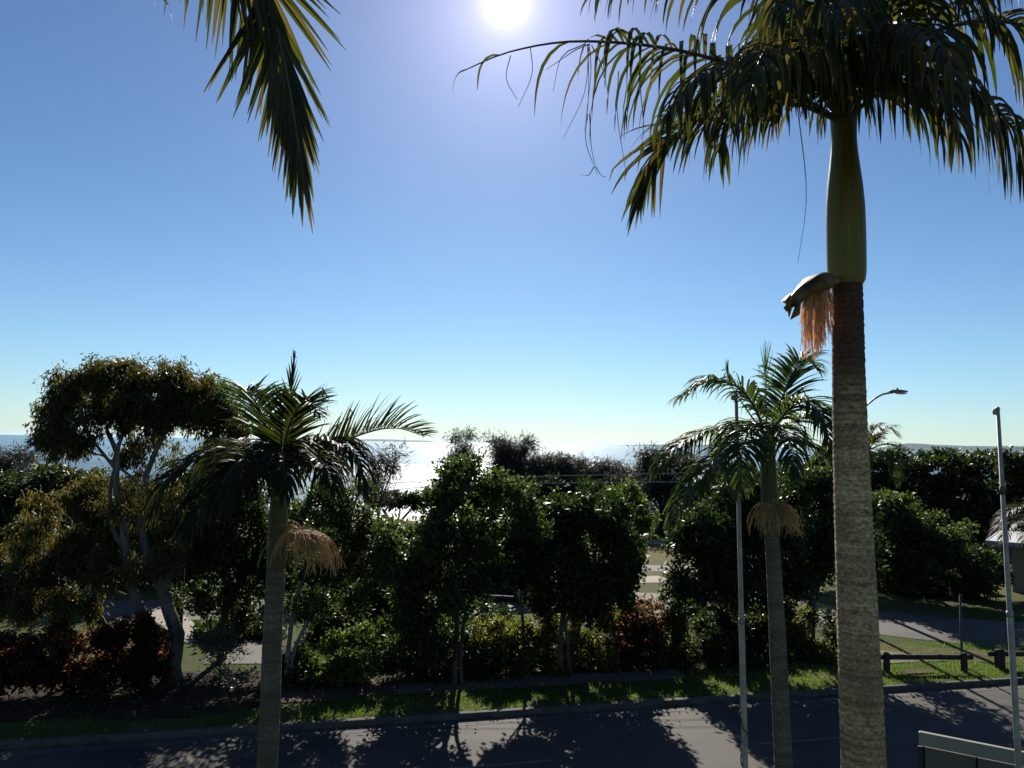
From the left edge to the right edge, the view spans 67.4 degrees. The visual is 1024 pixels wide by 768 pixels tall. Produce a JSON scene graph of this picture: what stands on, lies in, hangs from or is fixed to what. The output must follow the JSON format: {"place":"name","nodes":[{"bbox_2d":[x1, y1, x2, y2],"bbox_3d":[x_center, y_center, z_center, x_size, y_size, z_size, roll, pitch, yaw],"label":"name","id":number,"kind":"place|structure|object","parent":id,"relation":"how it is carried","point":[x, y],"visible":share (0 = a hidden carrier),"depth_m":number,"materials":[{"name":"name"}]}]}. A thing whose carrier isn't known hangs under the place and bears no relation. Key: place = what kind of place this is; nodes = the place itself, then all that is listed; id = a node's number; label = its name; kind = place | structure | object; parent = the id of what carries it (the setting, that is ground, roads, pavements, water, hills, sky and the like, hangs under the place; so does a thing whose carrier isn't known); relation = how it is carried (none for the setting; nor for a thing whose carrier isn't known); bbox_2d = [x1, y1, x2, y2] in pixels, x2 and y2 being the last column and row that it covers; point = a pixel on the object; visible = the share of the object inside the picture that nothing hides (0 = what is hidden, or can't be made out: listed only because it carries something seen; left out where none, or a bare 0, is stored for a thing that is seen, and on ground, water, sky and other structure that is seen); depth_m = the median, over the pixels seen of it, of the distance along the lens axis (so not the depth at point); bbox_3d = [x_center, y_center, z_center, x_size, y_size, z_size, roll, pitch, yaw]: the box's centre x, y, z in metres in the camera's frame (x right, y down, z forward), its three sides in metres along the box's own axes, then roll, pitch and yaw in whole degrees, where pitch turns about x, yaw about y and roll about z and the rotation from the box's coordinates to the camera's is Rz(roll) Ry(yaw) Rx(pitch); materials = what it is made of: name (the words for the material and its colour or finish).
{"place":"outdoors","nodes":[
{"label":"outdoors","id":0,"kind":"place"},
{"bbox_2d":[354,439,432,441],"bbox_3d":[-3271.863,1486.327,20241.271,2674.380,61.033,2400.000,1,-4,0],"label":"island","id":1,"kind":"structure","parent":0,"point":[389,440],"depth_m":19498.89,"materials":[{"name":"grey"}]},
{"bbox_2d":[16,458,990,513],"bbox_3d":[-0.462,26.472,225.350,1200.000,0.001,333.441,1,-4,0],"label":"shallow water","id":2,"kind":"structure","parent":0,"point":[424,470],"depth_m":200.75,"materials":[{"name":"blue liquid"}]},
{"bbox_2d":[0,435,1008,470],"bbox_3d":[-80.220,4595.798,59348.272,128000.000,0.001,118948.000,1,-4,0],"label":"sea","id":3,"kind":"structure","parent":0,"point":[425,453],"depth_m":904.77,"materials":[{"name":"liquid"}]},
{"bbox_2d":[4,559,1011,571],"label":"park path","id":4,"kind":"structure","parent":0,"point":[653,567],"depth_m":41.12,"materials":[{"name":"concrete"}]},
{"bbox_2d":[0,688,1023,767],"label":"road","id":5,"kind":"structure","parent":0,"point":[698,739],"depth_m":17.05,"materials":[{"name":"grey asphalt"}]},
{"bbox_2d":[0,645,1022,767],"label":"fallen leaves","id":6,"kind":"object","parent":5,"relation":"on","point":[238,703],"visible":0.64,"depth_m":19.39,"materials":[{"name":"brown plant"}]},
{"bbox_2d":[0,683,1023,756],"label":"gutter","id":7,"kind":"object","parent":5,"relation":"on","point":[193,740],"visible":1,"depth_m":18.11,"materials":[{"name":"concrete"}]},
{"bbox_2d":[452,737,839,767],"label":"lane marking","id":8,"kind":"object","parent":5,"relation":"on","point":[549,760],"visible":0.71,"depth_m":16.04,"materials":[{"name":"paint"}]},
{"bbox_2d":[0,514,1023,739],"bbox_3d":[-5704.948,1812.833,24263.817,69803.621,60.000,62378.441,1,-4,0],"label":"ground","id":9,"kind":"structure","parent":0,"point":[193,657],"depth_m":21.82,"materials":[{"name":"green plant"}]},
{"bbox_2d":[0,441,46,515],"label":"she oak","id":10,"kind":"object","parent":9,"relation":"on","point":[9,462],"visible":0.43,"depth_m":47.45,"materials":[{"name":"green plant"}]},
{"bbox_2d":[0,461,124,573],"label":"broadleaf tree","id":11,"kind":"object","parent":9,"relation":"on","point":[15,486],"visible":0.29,"depth_m":35.02,"materials":[{"name":"green plant"}]},
{"bbox_2d":[0,468,136,631],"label":"weeping tree","id":12,"kind":"object","parent":9,"relation":"on","point":[24,576],"visible":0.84,"depth_m":20.71,"materials":[{"name":"green plant"}]},
{"bbox_2d":[112,474,216,590],"bbox_3d":[-15.985,6.527,34.254,6.201,5.136,4.422,1,-4,0],"label":"broadleaf tree","id":13,"kind":"object","parent":9,"relation":"on","point":[174,580],"visible":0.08,"depth_m":33.56,"materials":[{"name":"green plant"}]},
{"bbox_2d":[128,610,203,641],"bbox_3d":[-11.683,8.356,26.667,1.481,0.001,5.497,5,-6,-43],"label":"concrete pad","id":14,"kind":"object","parent":9,"relation":"on","point":[157,614],"visible":0.33,"depth_m":26.87,"materials":[{"name":"grey concrete"}]},
{"bbox_2d":[175,566,184,625],"bbox_3d":[-10.304,5.880,23.882,0.251,4.600,0.296,1,-4,0],"label":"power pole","id":15,"kind":"object","parent":9,"relation":"on","point":[179,579],"visible":0.12,"depth_m":23.79,"materials":[{"name":"wood"}]},
{"bbox_2d":[292,481,713,504],"bbox_3d":[1.058,4.012,27.069,23.455,1.471,1.324,2,-5,-12],"label":"overhead wire","id":16,"kind":"object","parent":15,"relation":"attached to","point":[525,483],"visible":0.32,"depth_m":27.63,"materials":[{"name":"black metal"}]},
{"bbox_2d":[248,469,831,500],"bbox_3d":[1.065,3.594,27.102,23.455,1.471,1.324,2,-5,-12],"label":"overhead wire","id":17,"kind":"object","parent":15,"relation":"attached to","point":[546,476],"visible":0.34,"depth_m":27.61,"materials":[{"name":"black metal"}]},
{"bbox_2d":[157,462,318,658],"bbox_3d":[-8.202,5.097,22.997,4.557,6.310,4.291,3,-5,-28],"label":"broadleaf tree","id":18,"kind":"object","parent":9,"relation":"on","point":[221,553],"visible":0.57,"depth_m":22.17,"materials":[{"name":"green plant"}]},
{"bbox_2d":[186,599,292,643],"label":"broadleaf shrub","id":19,"kind":"object","parent":9,"relation":"on","point":[196,631],"visible":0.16,"depth_m":25.07,"materials":[{"name":"green plant"}]},
{"bbox_2d":[203,640,282,663],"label":"path spur","id":20,"kind":"structure","parent":9,"relation":"on","point":[255,646],"depth_m":23.16,"materials":[{"name":"concrete"}]},
{"bbox_2d":[154,0,345,233],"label":"king palm","id":21,"kind":"object","parent":9,"relation":"on","point":[265,34],"visible":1,"depth_m":4.08,"materials":[{"name":"green plant"}]},
{"bbox_2d":[133,350,435,767],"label":"king palm","id":22,"kind":"object","parent":9,"relation":"on","point":[277,452],"visible":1,"depth_m":8.52,"materials":[{"name":"green plant"}]},
{"bbox_2d":[0,651,645,722],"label":"garden bed","id":23,"kind":"object","parent":9,"relation":"on","point":[151,700],"visible":0.44,"depth_m":18.91,"materials":[{"name":"brown soil"}]},
{"bbox_2d":[0,625,56,700],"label":"copperleaf shrub","id":24,"kind":"object","parent":23,"relation":"on","point":[11,673],"visible":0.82,"depth_m":18.74,"materials":[{"name":"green plant"}]},
{"bbox_2d":[12,611,95,697],"bbox_3d":[-11.489,6.885,19.377,2.549,2.070,1.885,1,-4,0],"label":"copperleaf shrub","id":25,"kind":"object","parent":23,"relation":"on","point":[53,639],"visible":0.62,"depth_m":19.10,"materials":[{"name":"red plant"}]},
{"bbox_2d":[48,615,151,704],"bbox_3d":[-10.242,6.911,19.413,2.147,2.063,2.419,-1,-5,20],"label":"copperleaf shrub","id":26,"kind":"object","parent":23,"relation":"on","point":[111,665],"visible":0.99,"depth_m":19.19,"materials":[{"name":"red plant"}]},
{"bbox_2d":[22,352,256,681],"bbox_3d":[-10.291,3.579,21.263,6.311,9.068,3.952,1,-4,0],"label":"gum tree","id":27,"kind":"object","parent":23,"relation":"on","point":[127,404],"visible":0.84,"depth_m":20.87,"materials":[{"name":"green plant"}]},
{"bbox_2d":[117,610,180,693],"bbox_3d":[-9.470,6.942,19.870,1.465,2.102,1.455,-2,-5,31],"label":"copperleaf shrub","id":28,"kind":"object","parent":23,"relation":"on","point":[147,646],"visible":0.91,"depth_m":19.73,"materials":[{"name":"red plant"}]},
{"bbox_2d":[192,625,254,692],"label":"twiggy shrub","id":29,"kind":"object","parent":23,"relation":"on","point":[210,641],"visible":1,"depth_m":20.13,"materials":[{"name":"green plant"}]},
{"bbox_2d":[253,640,324,690],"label":"broadleaf shrub","id":30,"kind":"object","parent":23,"relation":"on","point":[301,650],"visible":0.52,"depth_m":20.26,"materials":[{"name":"green plant"}]},
{"bbox_2d":[295,615,382,691],"bbox_3d":[-4.686,7.183,20.763,2.355,1.924,2.219,1,-4,0],"label":"broadleaf shrub","id":31,"kind":"object","parent":23,"relation":"on","point":[344,663],"visible":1,"depth_m":20.34,"materials":[{"name":"green plant"}]},
{"bbox_2d":[281,679,397,702],"bbox_3d":[-4.601,7.985,20.226,3.196,0.001,1.958,2,-5,-17],"label":"dirt patch","id":32,"kind":"object","parent":23,"relation":"on","point":[369,685],"visible":0.57,"depth_m":19.89,"materials":[{"name":"brown soil"}]},
{"bbox_2d":[252,475,401,686],"bbox_3d":[-5.526,5.306,21.845,4.810,5.626,2.924,0,-5,17],"label":"broadleaf tree","id":33,"kind":"object","parent":32,"relation":"on","point":[313,604],"visible":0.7,"depth_m":21.33,"materials":[{"name":"green plant"}]},
{"bbox_2d":[356,597,452,687],"bbox_3d":[-2.978,7.073,21.547,3.070,2.324,2.694,1,-4,0],"label":"broadleaf shrub","id":34,"kind":"object","parent":23,"relation":"on","point":[387,666],"visible":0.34,"depth_m":20.83,"materials":[{"name":"green plant"}]},
{"bbox_2d":[429,622,502,684],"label":"broadleaf shrub","id":35,"kind":"object","parent":23,"relation":"on","point":[447,670],"visible":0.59,"depth_m":21.21,"materials":[{"name":"green plant"}]},
{"bbox_2d":[463,613,542,680],"bbox_3d":[-0.161,7.383,21.854,2.527,1.848,2.284,1,-4,0],"label":"croton shrub","id":36,"kind":"object","parent":23,"relation":"on","point":[508,644],"visible":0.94,"depth_m":21.42,"materials":[{"name":"green plant"}]},
{"bbox_2d":[488,492,557,633],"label":"broadleaf tree","id":37,"kind":"object","parent":23,"relation":"on","point":[532,578],"visible":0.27,"depth_m":21.48,"materials":[{"name":"green plant"}]},
{"bbox_2d":[526,604,584,678],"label":"croton shrub","id":38,"kind":"object","parent":23,"relation":"on","point":[548,635],"visible":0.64,"depth_m":21.93,"materials":[{"name":"green plant"}]},
{"bbox_2d":[557,603,623,672],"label":"broadleaf shrub","id":39,"kind":"object","parent":23,"relation":"on","point":[604,659],"visible":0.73,"depth_m":22.27,"materials":[{"name":"green plant"}]},
{"bbox_2d":[601,591,692,672],"bbox_3d":[3.942,7.363,22.904,2.772,2.188,2.608,1,-4,0],"label":"copperleaf shrub","id":40,"kind":"object","parent":23,"relation":"on","point":[650,633],"visible":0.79,"depth_m":22.43,"materials":[{"name":"red plant"}]},
{"bbox_2d":[302,582,383,646],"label":"broadleaf shrub","id":41,"kind":"object","parent":9,"relation":"on","point":[337,622],"visible":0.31,"depth_m":25.17,"materials":[{"name":"green plant"}]},
{"bbox_2d":[290,503,404,592],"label":"broadleaf tree","id":42,"kind":"object","parent":9,"relation":"on","point":[330,534],"visible":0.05,"depth_m":32.32,"materials":[{"name":"green plant"}]},
{"bbox_2d":[342,434,414,519],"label":"she oak","id":43,"kind":"object","parent":9,"relation":"on","point":[392,469],"visible":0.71,"depth_m":45.41,"materials":[{"name":"green plant"}]},
{"bbox_2d":[361,581,395,633],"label":"broadleaf shrub","id":44,"kind":"object","parent":9,"relation":"on","point":[376,598],"visible":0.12,"depth_m":25.23,"materials":[{"name":"green plant"}]},
{"bbox_2d":[335,541,448,627],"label":"broadleaf tree","id":45,"kind":"object","parent":9,"relation":"on","point":[381,603],"visible":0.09,"depth_m":25.45,"materials":[{"name":"green plant"}]},
{"bbox_2d":[361,489,440,528],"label":"flat top tree","id":46,"kind":"object","parent":9,"relation":"on","point":[410,499],"visible":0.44,"depth_m":51.01,"materials":[{"name":"green plant"}]},
{"bbox_2d":[443,423,479,519],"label":"she oak","id":47,"kind":"object","parent":9,"relation":"on","point":[463,446],"visible":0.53,"depth_m":61.65,"materials":[{"name":"green plant"}]},
{"bbox_2d":[365,446,559,684],"bbox_3d":[-1.368,4.923,20.577,5.281,6.552,3.158,1,-4,0],"label":"street tree","id":48,"kind":"object","parent":9,"relation":"on","point":[473,564],"visible":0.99,"depth_m":20.25,"materials":[{"name":"green plant"}]},
{"bbox_2d":[428,477,503,519],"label":"coastal scrub","id":49,"kind":"object","parent":9,"relation":"on","point":[473,499],"visible":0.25,"depth_m":55.15,"materials":[{"name":"green plant"}]},
{"bbox_2d":[434,593,517,635],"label":"broadleaf shrub","id":50,"kind":"object","parent":9,"relation":"on","point":[505,610],"visible":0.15,"depth_m":25.19,"materials":[{"name":"green plant"}]},
{"bbox_2d":[0,676,1023,749],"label":"kerb","id":51,"kind":"structure","parent":9,"relation":"on","point":[194,732],"depth_m":18.36,"materials":[{"name":"concrete"}]},
{"bbox_2d":[478,425,549,477],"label":"she oak","id":52,"kind":"object","parent":9,"relation":"on","point":[509,454],"visible":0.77,"depth_m":59.11,"materials":[{"name":"green plant"}]},
{"bbox_2d":[494,469,566,522],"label":"coastal scrub","id":53,"kind":"object","parent":9,"relation":"on","point":[538,495],"visible":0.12,"depth_m":55.53,"materials":[{"name":"green plant"}]},
{"bbox_2d":[375,669,686,695],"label":"footpath","id":54,"kind":"structure","parent":9,"relation":"on","point":[575,679],"depth_m":21.08,"materials":[{"name":"concrete"}]},
{"bbox_2d":[525,445,593,487],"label":"she oak","id":55,"kind":"object","parent":9,"relation":"on","point":[562,465],"visible":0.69,"depth_m":58.47,"materials":[{"name":"green plant"}]},
{"bbox_2d":[537,471,604,506],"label":"coastal scrub","id":56,"kind":"object","parent":9,"relation":"on","point":[552,482],"visible":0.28,"depth_m":55.50,"materials":[{"name":"green plant"}]},
{"bbox_2d":[511,478,651,676],"bbox_3d":[1.921,5.509,21.730,4.228,5.674,3.617,1,-4,0],"label":"street tree","id":57,"kind":"object","parent":9,"relation":"on","point":[590,586],"visible":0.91,"depth_m":21.36,"materials":[{"name":"green plant"}]},
{"bbox_2d":[567,452,632,486],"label":"she oak","id":58,"kind":"object","parent":9,"relation":"on","point":[600,467],"visible":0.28,"depth_m":60.78,"materials":[{"name":"green plant"}]},
{"bbox_2d":[587,476,662,547],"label":"broadleaf tree","id":59,"kind":"object","parent":9,"relation":"on","point":[645,524],"visible":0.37,"depth_m":32.34,"materials":[{"name":"green plant"}]},
{"bbox_2d":[592,467,658,514],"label":"coastal scrub","id":60,"kind":"object","parent":9,"relation":"on","point":[614,478],"visible":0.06,"depth_m":56.29,"materials":[{"name":"green plant"}]},
{"bbox_2d":[584,536,668,543],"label":"sand patch","id":61,"kind":"object","parent":9,"relation":"on","point":[656,541],"visible":0.08,"depth_m":52.25,"materials":[{"name":"beige sand"}]},
{"bbox_2d":[640,576,665,582],"bbox_3d":[6.410,9.509,37.388,2.521,0.001,1.774,2,-5,-12],"label":"concrete pad","id":62,"kind":"object","parent":9,"relation":"on","point":[651,579],"visible":0.5,"depth_m":37.39,"materials":[{"name":"white concrete"}]},
{"bbox_2d":[611,440,697,535],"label":"she oak","id":63,"kind":"object","parent":9,"relation":"on","point":[642,466],"visible":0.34,"depth_m":58.65,"materials":[{"name":"green plant"}]},
{"bbox_2d":[655,578,704,670],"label":"broadleaf shrub","id":64,"kind":"object","parent":9,"relation":"on","point":[682,655],"visible":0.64,"depth_m":22.82,"materials":[{"name":"green plant"}]},
{"bbox_2d":[654,448,743,529],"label":"she oak","id":65,"kind":"object","parent":9,"relation":"on","point":[682,466],"visible":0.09,"depth_m":56.83,"materials":[{"name":"green plant"}]},
{"bbox_2d":[668,596,761,641],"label":"broadleaf shrub","id":66,"kind":"object","parent":9,"relation":"on","point":[690,613],"visible":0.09,"depth_m":25.26,"materials":[{"name":"green plant"}]},
{"bbox_2d":[681,602,769,670],"bbox_3d":[6.327,7.574,23.671,2.657,1.972,2.729,1,-4,0],"label":"broadleaf shrub","id":67,"kind":"object","parent":9,"relation":"on","point":[717,641],"visible":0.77,"depth_m":23.04,"materials":[{"name":"green plant"}]},
{"bbox_2d":[453,0,1023,767],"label":"king palm","id":68,"kind":"object","parent":9,"relation":"on","point":[777,64],"visible":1,"depth_m":5.06,"materials":[{"name":"green plant"}]},
{"bbox_2d":[644,339,832,767],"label":"king palm","id":69,"kind":"object","parent":9,"relation":"on","point":[772,511],"visible":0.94,"depth_m":9.14,"materials":[{"name":"green plant"}]},
{"bbox_2d":[731,395,748,767],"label":"flagpole","id":70,"kind":"object","parent":9,"relation":"on","point":[744,732],"visible":0.97,"depth_m":9.75,"materials":[{"name":"metal"}]},
{"bbox_2d":[730,610,794,664],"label":"broadleaf shrub","id":71,"kind":"object","parent":9,"relation":"on","point":[760,632],"visible":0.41,"depth_m":23.90,"materials":[{"name":"green plant"}]},
{"bbox_2d":[749,590,800,642],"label":"broadleaf shrub","id":72,"kind":"object","parent":9,"relation":"on","point":[789,615],"visible":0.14,"depth_m":25.86,"materials":[{"name":"green plant"}]},
{"bbox_2d":[657,461,895,642],"bbox_3d":[8.717,5.544,24.491,8.377,6.260,4.219,3,-5,-27],"label":"broadleaf tree","id":73,"kind":"object","parent":9,"relation":"on","point":[705,537],"visible":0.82,"depth_m":23.51,"materials":[{"name":"green plant"}]},
{"bbox_2d":[785,604,837,663],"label":"broadleaf shrub","id":74,"kind":"object","parent":9,"relation":"on","point":[798,644],"visible":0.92,"depth_m":24.20,"materials":[{"name":"green plant"}]},
{"bbox_2d":[750,451,874,502],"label":"broadleaf tree","id":75,"kind":"object","parent":9,"relation":"on","point":[815,460],"visible":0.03,"depth_m":39.45,"materials":[{"name":"green plant"}]},
{"bbox_2d":[815,604,837,652],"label":"broadleaf shrub","id":76,"kind":"object","parent":9,"relation":"on","point":[829,634],"visible":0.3,"depth_m":24.89,"materials":[{"name":"green plant"}]},
{"bbox_2d":[868,422,916,488],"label":"palm","id":77,"kind":"object","parent":9,"relation":"on","point":[875,436],"visible":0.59,"depth_m":31.18,"materials":[{"name":"green plant"}]},
{"bbox_2d":[905,669,931,673],"bbox_3d":[11.912,8.445,22.594,1.050,0.001,0.384,2,-5,-12],"label":"pit lid","id":78,"kind":"object","parent":9,"relation":"on","point":[907,671],"visible":1,"depth_m":22.57,"materials":[{"name":"grey concrete"}]},
{"bbox_2d":[871,443,979,525],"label":"spreading tree","id":79,"kind":"object","parent":9,"relation":"on","point":[923,479],"visible":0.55,"depth_m":54.49,"materials":[{"name":"green plant"}]},
{"bbox_2d":[880,652,973,672],"bbox_3d":[12.216,8.258,22.701,3.048,0.660,0.265,1,-4,-3],"label":"log barrier","id":80,"kind":"object","parent":9,"relation":"on","point":[962,657],"visible":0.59,"depth_m":22.71,"materials":[{"name":"brown wood"}]},
{"bbox_2d":[871,487,1003,594],"bbox_3d":[17.628,7.138,33.915,7.263,5.162,4.701,1,-4,0],"label":"spreading tree","id":81,"kind":"object","parent":9,"relation":"on","point":[923,552],"visible":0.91,"depth_m":32.81,"materials":[{"name":"green plant"}]},
{"bbox_2d":[876,543,1005,600],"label":"broadleaf tree","id":82,"kind":"object","parent":9,"relation":"on","point":[967,588],"visible":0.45,"depth_m":33.99,"materials":[{"name":"green plant"}]},
{"bbox_2d":[880,642,1023,662],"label":"dirt apron","id":83,"kind":"object","parent":9,"relation":"on","point":[922,649],"visible":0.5,"depth_m":24.91,"materials":[{"name":"brown soil"}]},
{"bbox_2d":[833,650,938,662],"bbox_3d":[11.802,8.583,24.277,3.500,0.001,1.700,1,-4,0],"label":"paved apron","id":84,"kind":"object","parent":83,"relation":"on","point":[891,661],"visible":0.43,"depth_m":23.77,"materials":[{"name":"concrete"}]},
{"bbox_2d":[959,595,962,652],"bbox_3d":[13.664,7.546,23.361,0.082,2.232,0.078,1,-4,0],"label":"sign post","id":85,"kind":"object","parent":9,"relation":"on","point":[960,618],"visible":0.87,"depth_m":23.35,"materials":[{"name":"metal"}]},
{"bbox_2d":[925,447,1016,548],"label":"spreading tree","id":86,"kind":"object","parent":9,"relation":"on","point":[979,460],"visible":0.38,"depth_m":54.55,"materials":[{"name":"green plant"}]},
{"bbox_2d":[918,731,1023,767],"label":"panel fence","id":87,"kind":"object","parent":9,"relation":"on","point":[955,752],"visible":1,"depth_m":12.54,"materials":[{"name":"metal"}]},
{"bbox_2d":[973,445,1023,531],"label":"spreading tree","id":88,"kind":"object","parent":9,"relation":"on","point":[1013,465],"visible":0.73,"depth_m":51.71,"materials":[{"name":"green plant"}]},
{"bbox_2d":[985,531,1023,592],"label":"beach house","id":89,"kind":"structure","parent":9,"relation":"on","point":[1017,553],"depth_m":35.73,"materials":[{"name":"white paint"}]},
{"bbox_2d":[986,498,1023,550],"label":"palm","id":90,"kind":"object","parent":9,"relation":"on","point":[1020,521],"visible":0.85,"depth_m":29.52,"materials":[{"name":"green plant"}]},
{"bbox_2d":[988,649,1023,668],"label":"log barrier","id":91,"kind":"object","parent":9,"relation":"on","point":[999,655],"visible":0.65,"depth_m":23.11,"materials":[{"name":"wood"}]},
{"bbox_2d":[995,558,1016,585],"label":"broadleaf shrub","id":92,"kind":"object","parent":9,"relation":"on","point":[1001,562],"visible":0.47,"depth_m":34.32,"materials":[{"name":"green plant"}]},
{"bbox_2d":[992,407,1022,767],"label":"flagpole","id":93,"kind":"object","parent":9,"relation":"on","point":[1013,674],"visible":1,"depth_m":9.30,"materials":[{"name":"metal"}]},
{"bbox_2d":[0,0,1023,448],"label":"sky","id":94,"kind":"structure","parent":0,"point":[461,261],"materials":[{"name":"blue"}]},
{"bbox_2d":[40,593,1023,648],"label":"park road","id":95,"kind":"structure","parent":0,"point":[927,627],"depth_m":28.63,"materials":[{"name":"grey asphalt"}]},
{"bbox_2d":[463,584,528,601],"bbox_3d":[-0.730,8.273,32.455,4.270,1.445,1.958,0,-5,11],"label":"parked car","id":96,"kind":"object","parent":95,"relation":"on","point":[509,592],"visible":0.06,"depth_m":31.47,"materials":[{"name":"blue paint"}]},
{"bbox_2d":[867,388,907,405],"bbox_3d":[13.746,4.543,28.754,2.358,8.852,0.300,1,-4,0],"label":"street lamp","id":97,"kind":"object","parent":95,"relation":"on","point":[897,391],"visible":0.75,"depth_m":29.02,"materials":[{"name":"metal"}]},
{"bbox_2d":[615,444,801,448],"bbox_3d":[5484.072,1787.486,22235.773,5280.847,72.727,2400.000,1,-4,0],"label":"headland","id":98,"kind":"structure","parent":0,"point":[670,445],"depth_m":21434.17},
{"bbox_2d":[872,443,1023,452],"bbox_3d":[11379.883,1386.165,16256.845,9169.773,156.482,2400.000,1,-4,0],"label":"hills","id":99,"kind":"structure","parent":0,"point":[916,447],"depth_m":15656.48,"materials":[{"name":"green plant"}]}
]}

